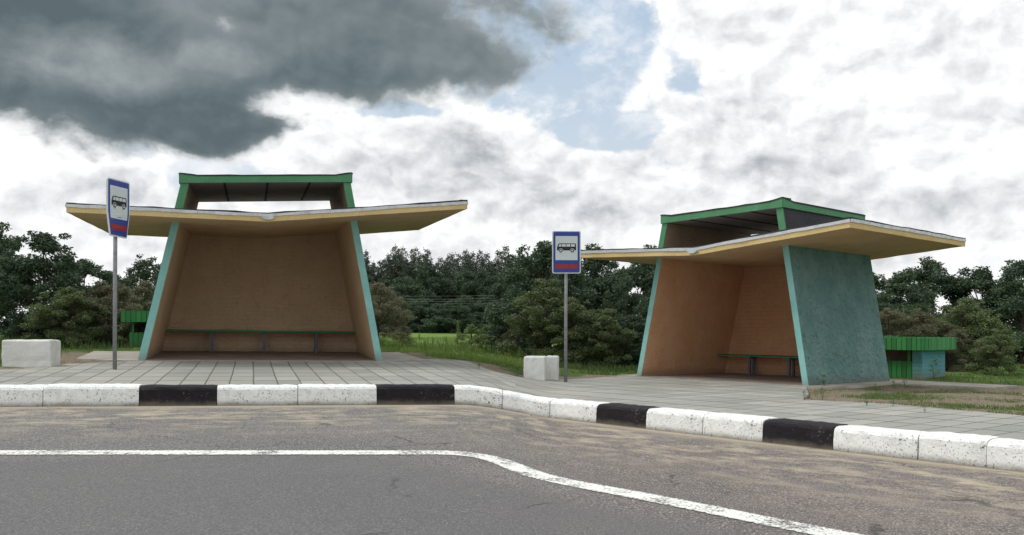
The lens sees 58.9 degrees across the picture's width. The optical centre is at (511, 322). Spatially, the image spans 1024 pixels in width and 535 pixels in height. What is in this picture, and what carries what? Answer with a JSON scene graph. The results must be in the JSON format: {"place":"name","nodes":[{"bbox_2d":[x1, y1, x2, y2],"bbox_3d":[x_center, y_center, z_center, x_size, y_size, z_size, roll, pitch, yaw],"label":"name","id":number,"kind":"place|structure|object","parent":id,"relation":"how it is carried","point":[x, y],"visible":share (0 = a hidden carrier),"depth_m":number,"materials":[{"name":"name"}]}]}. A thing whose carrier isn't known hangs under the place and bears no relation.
{"place":"outdoors","nodes":[
{"label":"outdoors","id":0,"kind":"place"},
{"bbox_2d":[0,335,141,349],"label":"tall grass","id":1,"kind":"structure","parent":0,"point":[87,346],"depth_m":20.09,"materials":[{"name":"green plant"}]},
{"bbox_2d":[0,359,515,398],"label":"pavement","id":2,"kind":"structure","parent":0,"point":[443,371],"depth_m":13.50,"materials":[{"name":"concrete"}]},
{"bbox_2d":[106,177,129,369],"bbox_3d":[-5.974,-0.671,13.697,0.119,2.967,0.566,0,0,6],"label":"bus stop sign","id":3,"kind":"object","parent":2,"relation":"on","point":[118,203],"visible":0.99,"depth_m":13.68,"materials":[{"name":"blue metal"}]},
{"bbox_2d":[0,404,1023,534],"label":"road","id":4,"kind":"structure","parent":0,"point":[406,493],"depth_m":6.68,"materials":[{"name":"grey asphalt"}]},
{"bbox_2d":[0,384,44,406],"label":"kerb stone","id":5,"kind":"object","parent":4,"relation":"on","point":[22,395],"visible":0.9,"depth_m":10.62,"materials":[{"name":"white paint"}]},
{"bbox_2d":[43,383,142,405],"bbox_3d":[-5.039,0.882,10.935,1.051,0.290,0.323,0,0,-13],"label":"kerb stone","id":6,"kind":"object","parent":4,"relation":"on","point":[66,394],"visible":0.96,"depth_m":10.80,"materials":[{"name":"white paint"}]},
{"bbox_2d":[139,384,217,405],"bbox_3d":[-4.090,0.901,11.162,0.884,0.281,0.314,0,0,-13],"label":"kerb stone","id":7,"kind":"object","parent":4,"relation":"on","point":[176,395],"visible":0.91,"depth_m":11.03,"materials":[{"name":"black paint"}]},
{"bbox_2d":[217,384,297,404],"bbox_3d":[-3.186,0.917,11.382,0.961,0.280,0.309,0,0,-13],"label":"kerb stone","id":8,"kind":"object","parent":4,"relation":"on","point":[250,394],"visible":0.94,"depth_m":11.25,"materials":[{"name":"white paint"}]},
{"bbox_2d":[298,384,376,404],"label":"kerb stone","id":9,"kind":"object","parent":4,"relation":"on","point":[337,394],"visible":0.94,"depth_m":11.46,"materials":[{"name":"white paint"}]},
{"bbox_2d":[375,384,453,404],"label":"kerb stone","id":10,"kind":"object","parent":4,"relation":"on","point":[413,394],"visible":0.92,"depth_m":11.69,"materials":[{"name":"black paint"}]},
{"bbox_2d":[0,450,863,534],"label":"road edge line","id":11,"kind":"object","parent":4,"relation":"on","point":[691,505],"visible":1,"depth_m":7.08,"materials":[{"name":"paint"}]},
{"bbox_2d":[453,385,502,408],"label":"kerb stone","id":12,"kind":"object","parent":4,"relation":"on","point":[477,395],"visible":0.92,"depth_m":11.84,"materials":[{"name":"white paint"}]},
{"bbox_2d":[503,390,556,416],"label":"kerb stone","id":13,"kind":"object","parent":4,"relation":"on","point":[526,403],"visible":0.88,"depth_m":11.82,"materials":[{"name":"white paint"}]},
{"bbox_2d":[550,399,608,422],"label":"kerb stone","id":14,"kind":"object","parent":4,"relation":"on","point":[577,410],"visible":0.88,"depth_m":11.48,"materials":[{"name":"white paint"}]},
{"bbox_2d":[596,403,660,427],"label":"kerb stone","id":15,"kind":"object","parent":4,"relation":"on","point":[628,415],"visible":0.9,"depth_m":10.85,"materials":[{"name":"black paint"}]},
{"bbox_2d":[646,408,717,434],"bbox_3d":[1.934,1.131,10.343,0.316,0.272,0.807,0,0,-41],"label":"kerb stone","id":16,"kind":"object","parent":4,"relation":"on","point":[689,421],"visible":0.9,"depth_m":10.24,"materials":[{"name":"white paint"}]},
{"bbox_2d":[703,413,777,441],"bbox_3d":[2.448,1.131,9.743,0.318,0.271,0.757,0,0,-41],"label":"kerb stone","id":17,"kind":"object","parent":4,"relation":"on","point":[738,426],"visible":0.91,"depth_m":9.63,"materials":[{"name":"white paint"}]},
{"bbox_2d":[763,418,847,449],"bbox_3d":[2.955,1.131,9.155,0.319,0.269,0.781,0,0,-41],"label":"kerb stone","id":18,"kind":"object","parent":4,"relation":"on","point":[807,433],"visible":0.88,"depth_m":9.05,"materials":[{"name":"black paint"}]},
{"bbox_2d":[833,425,925,459],"bbox_3d":[3.482,1.131,8.546,0.319,0.268,0.813,0,0,-41],"label":"kerb stone","id":19,"kind":"object","parent":4,"relation":"on","point":[892,442],"visible":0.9,"depth_m":8.44,"materials":[{"name":"white paint"}]},
{"bbox_2d":[918,432,998,466],"bbox_3d":[3.945,1.125,8.016,0.305,0.279,0.578,0,0,-41],"label":"kerb stone","id":20,"kind":"object","parent":4,"relation":"on","point":[958,448],"visible":0.91,"depth_m":7.92,"materials":[{"name":"white paint"}]},
{"bbox_2d":[987,438,1023,471],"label":"kerb stone","id":21,"kind":"object","parent":4,"relation":"on","point":[1005,453],"visible":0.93,"depth_m":7.59,"materials":[{"name":"white paint"}]},
{"bbox_2d":[0,324,1023,414],"bbox_3d":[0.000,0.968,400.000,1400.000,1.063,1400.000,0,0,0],"label":"ground","id":22,"kind":"structure","parent":0,"point":[71,357],"depth_m":15.57,"materials":[{"name":"green plant"}]},
{"bbox_2d":[0,221,34,337],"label":"broadleaf tree","id":23,"kind":"object","parent":22,"relation":"on","point":[8,243],"visible":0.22,"depth_m":25.87,"materials":[{"name":"green plant"}]},
{"bbox_2d":[1,339,60,367],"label":"concrete block","id":24,"kind":"object","parent":22,"relation":"on","point":[37,353],"depth_m":14.06,"materials":[{"name":"white concrete"}]},
{"bbox_2d":[0,230,107,339],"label":"broadleaf tree","id":25,"kind":"object","parent":22,"relation":"on","point":[17,272],"visible":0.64,"depth_m":21.23,"materials":[{"name":"green plant"}]},
{"bbox_2d":[18,286,110,347],"bbox_3d":[-10.153,-0.071,20.572,1.912,1.531,1.735,0,0,-26],"label":"bush","id":26,"kind":"object","parent":22,"relation":"on","point":[39,317],"visible":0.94,"depth_m":20.39,"materials":[{"name":"green plant"}]},
{"bbox_2d":[38,258,132,331],"bbox_3d":[-12.055,-0.586,25.828,2.581,2.512,2.736,0,0,3],"label":"broadleaf tree","id":27,"kind":"object","parent":22,"relation":"on","point":[107,276],"visible":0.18,"depth_m":25.85,"materials":[{"name":"green plant"}]},
{"bbox_2d":[54,280,151,345],"bbox_3d":[-9.692,-0.158,21.624,2.258,1.726,2.190,0,0,-41],"label":"bush","id":28,"kind":"object","parent":22,"relation":"on","point":[104,292],"visible":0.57,"depth_m":21.35,"materials":[{"name":"green plant"}]},
{"bbox_2d":[88,270,143,336],"bbox_3d":[-14.065,-0.568,32.016,2.156,2.522,2.620,0,0,21],"label":"broadleaf tree","id":29,"kind":"object","parent":22,"relation":"on","point":[122,281],"visible":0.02,"depth_m":31.84,"materials":[{"name":"green plant"}]},
{"bbox_2d":[98,281,154,342],"bbox_3d":[-9.504,-0.152,23.341,1.992,1.876,2.286,0,0,9],"label":"bush","id":30,"kind":"object","parent":22,"relation":"on","point":[142,287],"visible":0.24,"depth_m":23.38,"materials":[{"name":"green plant"}]},
{"bbox_2d":[120,311,149,346],"bbox_3d":[-8.134,0.210,21.680,2.090,0.960,1.460,0,0,-16],"label":"bin enclosure","id":31,"kind":"object","parent":22,"relation":"on","point":[137,317],"visible":0.14,"depth_m":20.83,"materials":[{"name":"teal paint"}]},
{"bbox_2d":[122,254,160,299],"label":"broadleaf tree","id":32,"kind":"object","parent":22,"relation":"on","point":[144,273],"visible":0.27,"depth_m":33.66,"materials":[{"name":"green plant"}]},
{"bbox_2d":[126,273,158,310],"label":"broadleaf tree","id":33,"kind":"object","parent":22,"relation":"on","point":[155,278],"visible":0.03,"depth_m":29.56,"materials":[{"name":"green plant"}]},
{"bbox_2d":[76,351,426,361],"bbox_3d":[-5.009,0.713,17.836,6.266,0.269,3.224,0,0,-18],"label":"concrete apron","id":34,"kind":"object","parent":22,"relation":"on","point":[105,356],"visible":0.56,"depth_m":17.00,"materials":[{"name":"grey concrete"}]},
{"bbox_2d":[65,172,467,360],"bbox_3d":[-4.688,-1.017,17.868,6.634,3.623,5.108,1,1,-16],"label":"bus shelter","id":35,"kind":"object","parent":34,"relation":"on","point":[304,270],"visible":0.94,"depth_m":18.91,"materials":[{"name":"paint"}]},
{"bbox_2d":[166,329,354,352],"bbox_3d":[-5.240,0.394,19.087,3.802,0.460,0.357,1,1,-16],"label":"bench","id":36,"kind":"object","parent":35,"relation":"on","point":[264,333],"visible":1,"depth_m":18.98,"materials":[{"name":"green paint"}]},
{"bbox_2d":[364,259,374,285],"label":"conifer tree","id":37,"kind":"object","parent":22,"relation":"on","point":[369,271],"visible":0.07,"depth_m":114.58,"materials":[{"name":"green plant"}]},
{"bbox_2d":[371,263,379,282],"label":"conifer tree","id":38,"kind":"object","parent":22,"relation":"on","point":[377,271],"visible":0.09,"depth_m":115.86,"materials":[{"name":"green plant"}]},
{"bbox_2d":[377,259,388,280],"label":"conifer tree","id":39,"kind":"object","parent":22,"relation":"on","point":[381,267],"visible":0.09,"depth_m":116.19,"materials":[{"name":"green plant"}]},
{"bbox_2d":[369,281,401,331],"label":"bush","id":40,"kind":"object","parent":22,"relation":"on","point":[385,308],"visible":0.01,"depth_m":26.50,"materials":[{"name":"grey plant"}]},
{"bbox_2d":[379,258,396,290],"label":"conifer tree","id":41,"kind":"object","parent":22,"relation":"on","point":[389,265],"visible":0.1,"depth_m":113.04,"materials":[{"name":"green plant"}]},
{"bbox_2d":[377,279,398,295],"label":"broadleaf tree","id":42,"kind":"object","parent":22,"relation":"on","point":[387,283],"visible":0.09,"depth_m":109.00,"materials":[{"name":"green plant"}]},
{"bbox_2d":[369,282,416,345],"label":"bush","id":43,"kind":"object","parent":22,"relation":"on","point":[382,291],"visible":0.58,"depth_m":23.40,"materials":[{"name":"green plant"}]},
{"bbox_2d":[390,243,398,269],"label":"conifer tree","id":44,"kind":"object","parent":22,"relation":"on","point":[393,253],"visible":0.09,"depth_m":127.73,"materials":[{"name":"green plant"}]},
{"bbox_2d":[388,253,405,289],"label":"conifer tree","id":45,"kind":"object","parent":22,"relation":"on","point":[396,260],"visible":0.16,"depth_m":113.47,"materials":[{"name":"green plant"}]},
{"bbox_2d":[383,302,420,332],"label":"broadleaf tree","id":46,"kind":"object","parent":22,"relation":"on","point":[406,307],"visible":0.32,"depth_m":95.00,"materials":[{"name":"green plant"}]},
{"bbox_2d":[395,246,408,270],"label":"conifer tree","id":47,"kind":"object","parent":22,"relation":"on","point":[401,253],"visible":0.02,"depth_m":127.82,"materials":[{"name":"green plant"}]},
{"bbox_2d":[397,259,412,293],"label":"conifer tree","id":48,"kind":"object","parent":22,"relation":"on","point":[403,266],"visible":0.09,"depth_m":112.63,"materials":[{"name":"green plant"}]},
{"bbox_2d":[381,276,436,326],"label":"broadleaf tree","id":49,"kind":"object","parent":22,"relation":"on","point":[407,284],"visible":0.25,"depth_m":101.87,"materials":[{"name":"green plant"}]},
{"bbox_2d":[404,262,417,294],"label":"conifer tree","id":50,"kind":"object","parent":22,"relation":"on","point":[413,271],"visible":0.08,"depth_m":113.51,"materials":[{"name":"green plant"}]},
{"bbox_2d":[407,247,421,274],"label":"conifer tree","id":51,"kind":"object","parent":22,"relation":"on","point":[414,260],"visible":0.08,"depth_m":126.10,"materials":[{"name":"green plant"}]},
{"bbox_2d":[412,254,424,280],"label":"conifer tree","id":52,"kind":"object","parent":22,"relation":"on","point":[421,263],"visible":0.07,"depth_m":113.95,"materials":[{"name":"green plant"}]},
{"bbox_2d":[402,298,445,332],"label":"broadleaf tree","id":53,"kind":"object","parent":22,"relation":"on","point":[421,310],"visible":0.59,"depth_m":95.26,"materials":[{"name":"green plant"}]},
{"bbox_2d":[395,266,457,329],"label":"broadleaf tree","id":54,"kind":"object","parent":22,"relation":"on","point":[428,273],"visible":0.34,"depth_m":104.75,"materials":[{"name":"green plant"}]},
{"bbox_2d":[421,247,434,278],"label":"conifer tree","id":55,"kind":"object","parent":22,"relation":"on","point":[426,254],"visible":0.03,"depth_m":120.02,"materials":[{"name":"green plant"}]},
{"bbox_2d":[414,303,461,332],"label":"broadleaf tree","id":56,"kind":"object","parent":22,"relation":"on","point":[417,321],"visible":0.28,"depth_m":96.63,"materials":[{"name":"green plant"}]},
{"bbox_2d":[438,260,452,282],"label":"conifer tree","id":57,"kind":"object","parent":22,"relation":"on","point":[445,269],"visible":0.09,"depth_m":113.86,"materials":[{"name":"green plant"}]},
{"bbox_2d":[425,277,466,316],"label":"broadleaf tree","id":58,"kind":"object","parent":22,"relation":"on","point":[458,294],"visible":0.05,"depth_m":107.43,"materials":[{"name":"green plant"}]},
{"bbox_2d":[444,252,457,278],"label":"conifer tree","id":59,"kind":"object","parent":22,"relation":"on","point":[450,260],"visible":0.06,"depth_m":118.38,"materials":[{"name":"green plant"}]},
{"bbox_2d":[422,298,482,332],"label":"broadleaf tree","id":60,"kind":"object","parent":22,"relation":"on","point":[463,318],"visible":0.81,"depth_m":93.13,"materials":[{"name":"green plant"}]},
{"bbox_2d":[426,269,493,328],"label":"broadleaf tree","id":61,"kind":"object","parent":22,"relation":"on","point":[465,276],"visible":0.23,"depth_m":106.45,"materials":[{"name":"green plant"}]},
{"bbox_2d":[379,336,546,357],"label":"meadow weeds","id":62,"kind":"object","parent":22,"relation":"on","point":[459,347],"visible":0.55,"depth_m":22.45,"materials":[{"name":"green plant"}]},
{"bbox_2d":[449,296,484,332],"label":"broadleaf tree","id":63,"kind":"object","parent":22,"relation":"on","point":[469,299],"visible":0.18,"depth_m":98.21,"materials":[{"name":"green plant"}]},
{"bbox_2d":[461,253,474,273],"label":"conifer tree","id":64,"kind":"object","parent":22,"relation":"on","point":[465,267],"visible":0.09,"depth_m":114.57,"materials":[{"name":"green plant"}]},
{"bbox_2d":[457,324,489,345],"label":"bush","id":65,"kind":"object","parent":22,"relation":"on","point":[472,330],"visible":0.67,"depth_m":26.82,"materials":[{"name":"green plant"}]},
{"bbox_2d":[456,268,497,317],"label":"broadleaf tree","id":66,"kind":"object","parent":22,"relation":"on","point":[482,282],"visible":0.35,"depth_m":104.35,"materials":[{"name":"green plant"}]},
{"bbox_2d":[471,249,484,272],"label":"conifer tree","id":67,"kind":"object","parent":22,"relation":"on","point":[478,258],"visible":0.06,"depth_m":119.79,"materials":[{"name":"green plant"}]},
{"bbox_2d":[477,259,488,275],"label":"conifer tree","id":68,"kind":"object","parent":22,"relation":"on","point":[483,265],"visible":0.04,"depth_m":114.26,"materials":[{"name":"green plant"}]},
{"bbox_2d":[467,333,499,355],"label":"bush","id":69,"kind":"object","parent":22,"relation":"on","point":[484,337],"visible":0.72,"depth_m":23.94,"materials":[{"name":"green plant"}]},
{"bbox_2d":[467,295,499,326],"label":"broadleaf tree","id":70,"kind":"object","parent":22,"relation":"on","point":[477,306],"visible":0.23,"depth_m":97.75,"materials":[{"name":"green plant"}]},
{"bbox_2d":[489,275,506,299],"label":"broadleaf tree","id":71,"kind":"object","parent":22,"relation":"on","point":[501,282],"visible":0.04,"depth_m":105.42,"materials":[{"name":"green plant"}]},
{"bbox_2d":[492,249,505,281],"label":"conifer tree","id":72,"kind":"object","parent":22,"relation":"on","point":[496,263],"visible":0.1,"depth_m":118.63,"materials":[{"name":"green plant"}]},
{"bbox_2d":[500,244,511,266],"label":"conifer tree","id":73,"kind":"object","parent":22,"relation":"on","point":[504,252],"visible":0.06,"depth_m":126.90,"materials":[{"name":"green plant"}]},
{"bbox_2d":[501,256,514,270],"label":"conifer tree","id":74,"kind":"object","parent":22,"relation":"on","point":[510,263],"visible":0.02,"depth_m":116.86,"materials":[{"name":"green plant"}]},
{"bbox_2d":[495,330,521,352],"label":"bush","id":75,"kind":"object","parent":22,"relation":"on","point":[506,334],"visible":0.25,"depth_m":25.94,"materials":[{"name":"green plant"}]},
{"bbox_2d":[480,261,539,349],"bbox_3d":[0.138,-0.385,26.976,2.296,3.042,2.633,0,0,3],"label":"broadleaf tree","id":76,"kind":"object","parent":22,"relation":"on","point":[498,291],"visible":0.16,"depth_m":26.91,"materials":[{"name":"green plant"}]},
{"bbox_2d":[523,356,546,379],"bbox_3d":[0.408,0.829,15.998,0.380,0.480,0.411,0,0,7],"label":"concrete block","id":77,"kind":"object","parent":22,"relation":"on","point":[534,367],"depth_m":15.80,"materials":[{"name":"white concrete"}]},
{"bbox_2d":[495,278,586,361],"bbox_3d":[0.742,0.063,23.554,2.398,2.484,2.180,0,0,2],"label":"bush","id":78,"kind":"object","parent":22,"relation":"on","point":[530,308],"visible":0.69,"depth_m":23.33,"materials":[{"name":"green plant"}]},
{"bbox_2d":[484,240,600,352],"bbox_3d":[1.056,-0.503,25.685,3.128,3.722,3.316,0,0,43],"label":"broadleaf tree","id":79,"kind":"object","parent":22,"relation":"on","point":[543,260],"visible":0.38,"depth_m":25.57,"materials":[{"name":"green plant"}]},
{"bbox_2d":[546,355,558,379],"bbox_3d":[0.736,0.858,16.609,0.237,0.501,0.410,0,0,7],"label":"concrete block","id":80,"kind":"object","parent":22,"relation":"on","point":[552,368],"depth_m":16.41,"materials":[{"name":"white concrete"}]},
{"bbox_2d":[527,297,612,365],"bbox_3d":[1.433,0.307,22.849,2.216,1.923,2.011,0,0,40],"label":"bush","id":81,"kind":"object","parent":22,"relation":"on","point":[579,314],"visible":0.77,"depth_m":22.52,"materials":[{"name":"green plant"}]},
{"bbox_2d":[552,243,643,358],"bbox_3d":[2.686,-0.526,27.512,3.620,3.774,3.661,0,0,-44],"label":"broadleaf tree","id":82,"kind":"object","parent":22,"relation":"on","point":[602,283],"visible":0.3,"depth_m":26.70,"materials":[{"name":"green plant"}]},
{"bbox_2d":[576,308,638,369],"bbox_3d":[2.311,0.494,22.674,1.813,1.722,1.648,0,0,42],"label":"bush","id":83,"kind":"object","parent":22,"relation":"on","point":[608,322],"visible":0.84,"depth_m":22.40,"materials":[{"name":"green plant"}]},
{"bbox_2d":[597,272,649,336],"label":"broadleaf tree","id":84,"kind":"object","parent":22,"relation":"on","point":[637,305],"visible":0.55,"depth_m":25.48,"materials":[{"name":"green plant"}]},
{"bbox_2d":[601,314,645,366],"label":"bush","id":85,"kind":"object","parent":22,"relation":"on","point":[637,322],"visible":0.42,"depth_m":23.42,"materials":[{"name":"green plant"}]},
{"bbox_2d":[600,244,656,341],"bbox_3d":[4.195,-0.514,29.020,3.367,3.938,4.092,0,0,18],"label":"broadleaf tree","id":86,"kind":"object","parent":22,"relation":"on","point":[642,275],"visible":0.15,"depth_m":28.38,"materials":[{"name":"green plant"}]},
{"bbox_2d":[617,374,1017,389],"bbox_3d":[5.647,1.173,17.599,3.540,0.174,6.476,0,0,-41],"label":"concrete apron","id":87,"kind":"object","parent":22,"relation":"on","point":[911,382],"visible":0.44,"depth_m":16.32,"materials":[{"name":"grey concrete"}]},
{"bbox_2d":[581,197,965,385],"bbox_3d":[4.944,-0.477,18.005,4.401,3.438,6.080,1,-1,-41],"label":"bus shelter","id":88,"kind":"object","parent":87,"relation":"on","point":[791,278],"visible":0.91,"depth_m":17.63,"materials":[{"name":"orange paint"}]},
{"bbox_2d":[717,354,797,376],"bbox_3d":[5.759,0.904,18.752,0.330,0.423,3.438,1,-1,-41],"label":"bench","id":89,"kind":"object","parent":88,"relation":"on","point":[754,357],"visible":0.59,"depth_m":19.14,"materials":[{"name":"green paint"}]},
{"bbox_2d":[873,272,904,325],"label":"broadleaf tree","id":90,"kind":"object","parent":22,"relation":"on","point":[879,284],"visible":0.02,"depth_m":28.74,"materials":[{"name":"green plant"}]},
{"bbox_2d":[879,306,936,336],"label":"bush","id":91,"kind":"object","parent":22,"relation":"on","point":[889,315],"visible":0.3,"depth_m":23.48,"materials":[{"name":"green plant"}]},
{"bbox_2d":[877,270,947,335],"bbox_3d":[11.886,-0.088,27.935,3.117,3.053,3.082,0,0,22],"label":"broadleaf tree","id":92,"kind":"object","parent":22,"relation":"on","point":[897,284],"visible":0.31,"depth_m":27.75,"materials":[{"name":"green plant"}]},
{"bbox_2d":[809,382,1023,415],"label":"sparse turf","id":93,"kind":"structure","parent":22,"relation":"on","point":[884,396],"depth_m":13.19,"materials":[{"name":"green plant"}]},
{"bbox_2d":[883,337,955,378],"bbox_3d":[8.593,0.816,20.363,1.460,0.975,2.090,0,0,-41],"label":"bin enclosure","id":94,"kind":"object","parent":22,"relation":"on","point":[911,357],"visible":0.53,"depth_m":19.62,"materials":[{"name":"teal paint"}]},
{"bbox_2d":[883,307,965,364],"bbox_3d":[10.853,0.503,23.946,2.532,1.862,2.456,0,0,-25],"label":"bush","id":95,"kind":"object","parent":22,"relation":"on","point":[928,320],"visible":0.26,"depth_m":23.64,"materials":[{"name":"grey plant"}]},
{"bbox_2d":[899,256,976,329],"bbox_3d":[13.930,-0.371,29.962,3.352,3.734,4.073,0,0,31],"label":"broadleaf tree","id":96,"kind":"object","parent":22,"relation":"on","point":[929,272],"visible":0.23,"depth_m":29.60,"materials":[{"name":"green plant"}]},
{"bbox_2d":[933,323,982,371],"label":"bush","id":97,"kind":"object","parent":22,"relation":"on","point":[959,359],"visible":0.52,"depth_m":23.24,"materials":[{"name":"green plant"}]},
{"bbox_2d":[934,297,1020,370],"bbox_3d":[12.292,0.385,24.578,2.088,2.178,2.301,0,0,-6],"label":"bush","id":98,"kind":"object","parent":22,"relation":"on","point":[982,319],"visible":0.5,"depth_m":24.16,"materials":[{"name":"green plant"}]},
{"bbox_2d":[939,266,1023,361],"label":"broadleaf tree","id":99,"kind":"object","parent":22,"relation":"on","point":[983,282],"visible":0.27,"depth_m":28.69,"materials":[{"name":"green plant"}]},
{"bbox_2d":[965,328,1023,375],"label":"bush","id":100,"kind":"object","parent":22,"relation":"on","point":[1006,352],"visible":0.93,"depth_m":21.45,"materials":[{"name":"green plant"}]},
{"bbox_2d":[978,259,1023,363],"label":"broadleaf tree","id":101,"kind":"object","parent":22,"relation":"on","point":[1014,273],"visible":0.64,"depth_m":27.81,"materials":[{"name":"green plant"}]},
{"bbox_2d":[0,337,1023,384],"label":"grass","id":102,"kind":"structure","parent":0,"point":[942,378],"depth_m":19.61,"materials":[{"name":"green plant"}]},
{"bbox_2d":[0,0,1023,322],"label":"sky","id":103,"kind":"structure","parent":0,"point":[601,120],"materials":[{"name":"white"}]},
{"bbox_2d":[117,335,1022,372],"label":"meadow grass","id":104,"kind":"structure","parent":0,"point":[505,358],"depth_m":21.49,"materials":[{"name":"green plant"}]},
{"bbox_2d":[559,360,638,372],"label":"long grass","id":105,"kind":"structure","parent":0,"point":[579,365],"depth_m":21.38,"materials":[{"name":"green plant"}]},
{"bbox_2d":[515,376,1023,439],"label":"pavement","id":106,"kind":"structure","parent":0,"point":[782,401],"depth_m":11.64,"materials":[{"name":"concrete"}]},
{"bbox_2d":[552,231,580,381],"bbox_3d":[0.954,-0.228,15.910,0.500,2.752,0.107,0,0,0],"label":"bus stop sign","id":107,"kind":"object","parent":106,"relation":"on","point":[566,253],"visible":0.98,"depth_m":15.87,"materials":[{"name":"blue metal"}]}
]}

